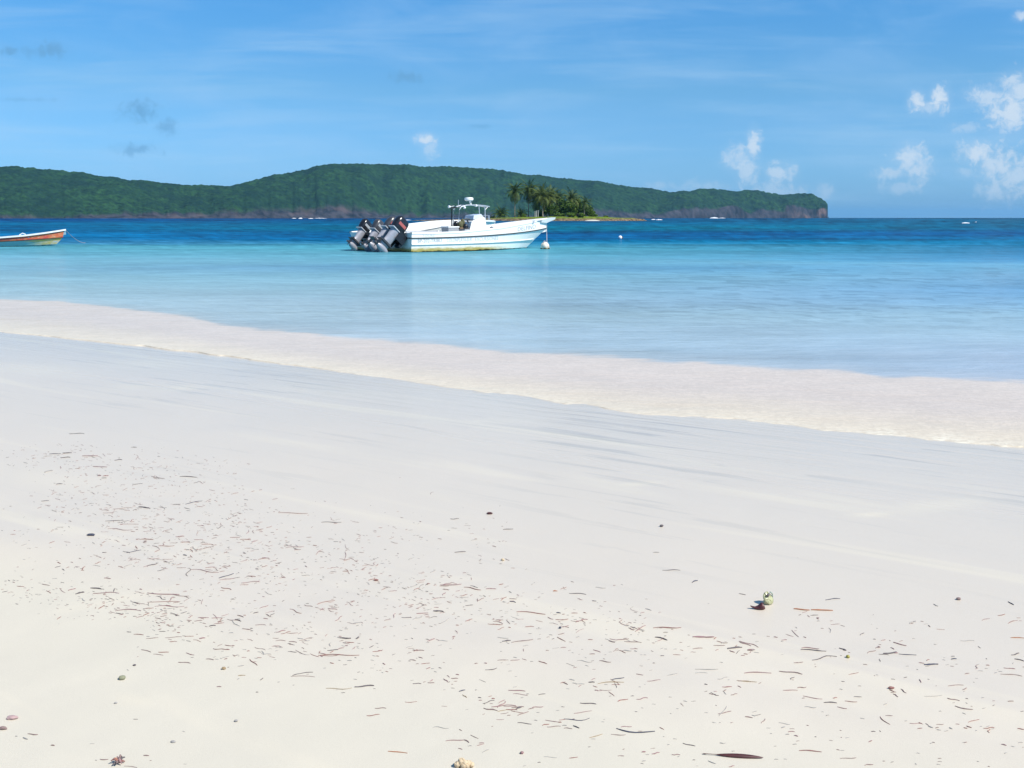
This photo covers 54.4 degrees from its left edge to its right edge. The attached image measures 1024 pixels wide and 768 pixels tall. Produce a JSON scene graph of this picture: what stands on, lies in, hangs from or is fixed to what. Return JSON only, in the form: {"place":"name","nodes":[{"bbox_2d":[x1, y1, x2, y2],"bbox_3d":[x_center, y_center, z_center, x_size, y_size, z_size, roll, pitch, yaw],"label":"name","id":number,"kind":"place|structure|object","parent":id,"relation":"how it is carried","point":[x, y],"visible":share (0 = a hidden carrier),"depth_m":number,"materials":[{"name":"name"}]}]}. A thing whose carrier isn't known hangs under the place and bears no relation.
{"place":"outdoors","nodes":[
{"label":"outdoors","id":0,"kind":"place"},
{"bbox_2d":[111,754,124,764],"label":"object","id":1,"kind":"object","parent":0,"point":[119,759],"visible":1,"depth_m":2.82,"materials":[{"name":"pink"}]},
{"bbox_2d":[0,163,828,217],"bbox_3d":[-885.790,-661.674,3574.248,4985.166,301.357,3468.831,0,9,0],"label":"hills","id":2,"kind":"structure","parent":0,"point":[355,190],"depth_m":3546.20,"materials":[{"name":"green plant"}]},
{"bbox_2d":[0,332,1023,767],"bbox_3d":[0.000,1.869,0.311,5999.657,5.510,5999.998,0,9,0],"label":"beach sand","id":3,"kind":"structure","parent":0,"point":[886,540],"depth_m":4.37,"materials":[{"name":"white sand"}]},
{"bbox_2d":[6,715,18,719],"bbox_3d":[-1.541,1.029,3.071,0.037,0.011,0.020,0,9,0],"label":"shell fragment","id":4,"kind":"object","parent":3,"relation":"on","point":[11,717],"visible":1,"depth_m":3.07,"materials":[{"name":"pink"}]},
{"bbox_2d":[454,758,474,767],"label":"coral lump","id":5,"kind":"object","parent":3,"relation":"on","point":[462,762],"visible":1,"depth_m":2.81,"materials":[{"name":"beige stone"}]},
{"bbox_2d":[1,441,1022,766],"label":"seagrass litter","id":6,"kind":"object","parent":3,"relation":"on","point":[369,591],"visible":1,"depth_m":3.98,"materials":[{"name":"brown plant"}]},
{"bbox_2d":[616,728,654,732],"bbox_3d":[0.375,1.053,3.019,0.118,0.006,0.022,1,10,6],"label":"seagrass strand","id":7,"kind":"object","parent":3,"relation":"on","point":[635,732],"visible":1,"depth_m":3.02},
{"bbox_2d":[703,753,762,758],"bbox_3d":[0.641,1.078,2.888,0.172,0.011,0.016,1,10,6],"label":"seed pod","id":8,"kind":"object","parent":3,"relation":"on","point":[734,755],"visible":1,"depth_m":2.88,"materials":[{"name":"brown plant"}]},
{"bbox_2d":[750,602,764,609],"bbox_3d":[0.999,0.901,4.045,0.060,0.026,0.035,0,9,0],"label":"seed husk","id":9,"kind":"object","parent":3,"relation":"on","point":[760,606],"visible":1,"depth_m":4.04,"materials":[{"name":"brown plant"}]},
{"bbox_2d":[763,591,772,604],"bbox_3d":[1.055,0.883,4.101,0.051,0.058,0.036,-5,11,-28],"label":"sea snail shell","id":10,"kind":"object","parent":3,"relation":"on","point":[767,598],"visible":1,"depth_m":4.09},
{"bbox_2d":[0,218,1023,446],"bbox_3d":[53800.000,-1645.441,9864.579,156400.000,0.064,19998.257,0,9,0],"label":"sea","id":11,"kind":"structure","parent":0,"point":[911,327],"depth_m":18.15,"materials":[{"name":"liquid"}]},
{"bbox_2d":[0,229,65,246],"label":"rowing boat","id":12,"kind":"object","parent":11,"relation":"on","point":[51,238],"visible":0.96,"depth_m":56.97,"materials":[{"name":"orange paint"}]},
{"bbox_2d":[347,215,494,250],"bbox_3d":[-4.589,-8.023,53.645,3.326,2.137,11.244,8,12,39],"label":"motorboat","id":13,"kind":"object","parent":11,"relation":"on","point":[366,228],"visible":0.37,"depth_m":50.11,"materials":[{"name":"white metal"}]},
{"bbox_2d":[366,197,555,251],"bbox_3d":[-2.272,-8.055,51.127,12.014,3.030,2.379,-8,12,-39],"label":"motorboat","id":14,"kind":"object","parent":11,"relation":"on","point":[473,232],"visible":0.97,"depth_m":49.93,"materials":[{"name":"white plastic"}]},
{"bbox_2d":[413,216,645,220],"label":"rocky islet","id":15,"kind":"object","parent":11,"relation":"in","point":[572,218],"visible":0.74,"depth_m":537.63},
{"bbox_2d":[490,205,510,217],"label":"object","id":16,"kind":"object","parent":15,"relation":"on","point":[500,212],"visible":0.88,"depth_m":547.25,"materials":[{"name":"green plant"}]},
{"bbox_2d":[504,181,524,216],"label":"coconut palm","id":17,"kind":"object","parent":15,"relation":"on","point":[513,193],"visible":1,"depth_m":545.98,"materials":[{"name":"green plant"}]},
{"bbox_2d":[515,207,528,216],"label":"bush","id":18,"kind":"object","parent":15,"relation":"on","point":[519,213],"visible":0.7,"depth_m":550.49,"materials":[{"name":"green plant"}]},
{"bbox_2d":[518,179,540,216],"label":"coconut palm","id":19,"kind":"object","parent":15,"relation":"on","point":[530,191],"visible":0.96,"depth_m":551.79,"materials":[{"name":"green plant"}]},
{"bbox_2d":[529,190,539,216],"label":"coconut palm","id":20,"kind":"object","parent":15,"relation":"on","point":[537,207],"visible":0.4,"depth_m":557.85,"materials":[{"name":"green plant"}]},
{"bbox_2d":[528,182,555,216],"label":"coconut palm","id":21,"kind":"object","parent":15,"relation":"on","point":[542,197],"visible":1,"depth_m":546.71,"materials":[{"name":"green plant"}]},
{"bbox_2d":[539,204,549,216],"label":"bush","id":22,"kind":"object","parent":15,"relation":"on","point":[545,211],"visible":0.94,"depth_m":550.51,"materials":[{"name":"green plant"}]},
{"bbox_2d":[539,183,560,206],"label":"coconut palm","id":23,"kind":"object","parent":15,"relation":"on","point":[551,199],"visible":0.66,"depth_m":552.12,"materials":[{"name":"green plant"}]},
{"bbox_2d":[547,204,560,216],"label":"bush","id":24,"kind":"object","parent":15,"relation":"on","point":[553,210],"visible":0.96,"depth_m":547.78,"materials":[{"name":"green plant"}]},
{"bbox_2d":[554,213,564,216],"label":"bush","id":25,"kind":"object","parent":15,"relation":"on","point":[560,214],"visible":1,"depth_m":539.03,"materials":[{"name":"green plant"}]},
{"bbox_2d":[552,190,567,205],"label":"coconut palm","id":26,"kind":"object","parent":15,"relation":"on","point":[558,197],"visible":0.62,"depth_m":558.09,"materials":[{"name":"green plant"}]},
{"bbox_2d":[556,198,564,212],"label":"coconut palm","id":27,"kind":"object","parent":15,"relation":"on","point":[560,201],"visible":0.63,"depth_m":551.23,"materials":[{"name":"green plant"}]},
{"bbox_2d":[560,201,578,215],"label":"bush","id":28,"kind":"object","parent":15,"relation":"on","point":[568,206],"visible":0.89,"depth_m":547.66,"materials":[{"name":"green plant"}]},
{"bbox_2d":[559,186,581,207],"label":"coconut palm","id":29,"kind":"object","parent":15,"relation":"on","point":[571,197],"visible":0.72,"depth_m":553.30,"materials":[{"name":"green plant"}]},
{"bbox_2d":[566,212,575,216],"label":"bush","id":30,"kind":"object","parent":15,"relation":"on","point":[571,214],"visible":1,"depth_m":537.06,"materials":[{"name":"green plant"}]},
{"bbox_2d":[574,200,582,215],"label":"bush","id":31,"kind":"object","parent":15,"relation":"on","point":[579,210],"visible":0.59,"depth_m":553.70,"materials":[{"name":"green plant"}]},
{"bbox_2d":[577,195,592,213],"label":"coconut palm","id":32,"kind":"object","parent":15,"relation":"on","point":[584,203],"visible":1,"depth_m":541.82,"materials":[{"name":"green plant"}]},
{"bbox_2d":[579,203,593,215],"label":"bush","id":33,"kind":"object","parent":15,"relation":"on","point":[588,211],"visible":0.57,"depth_m":551.48,"materials":[{"name":"green plant"}]},
{"bbox_2d":[540,241,549,248],"bbox_3d":[1.735,-7.274,52.343,0.495,0.522,0.498,-6,11,-34],"label":"mooring buoy","id":34,"kind":"object","parent":11,"relation":"on","point":[545,245],"visible":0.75,"depth_m":52.19,"materials":[{"name":"plastic"}]},
{"bbox_2d":[0,0,1023,217],"label":"sky","id":35,"kind":"structure","parent":0,"point":[867,108],"materials":[{"name":"blue"}]}
]}

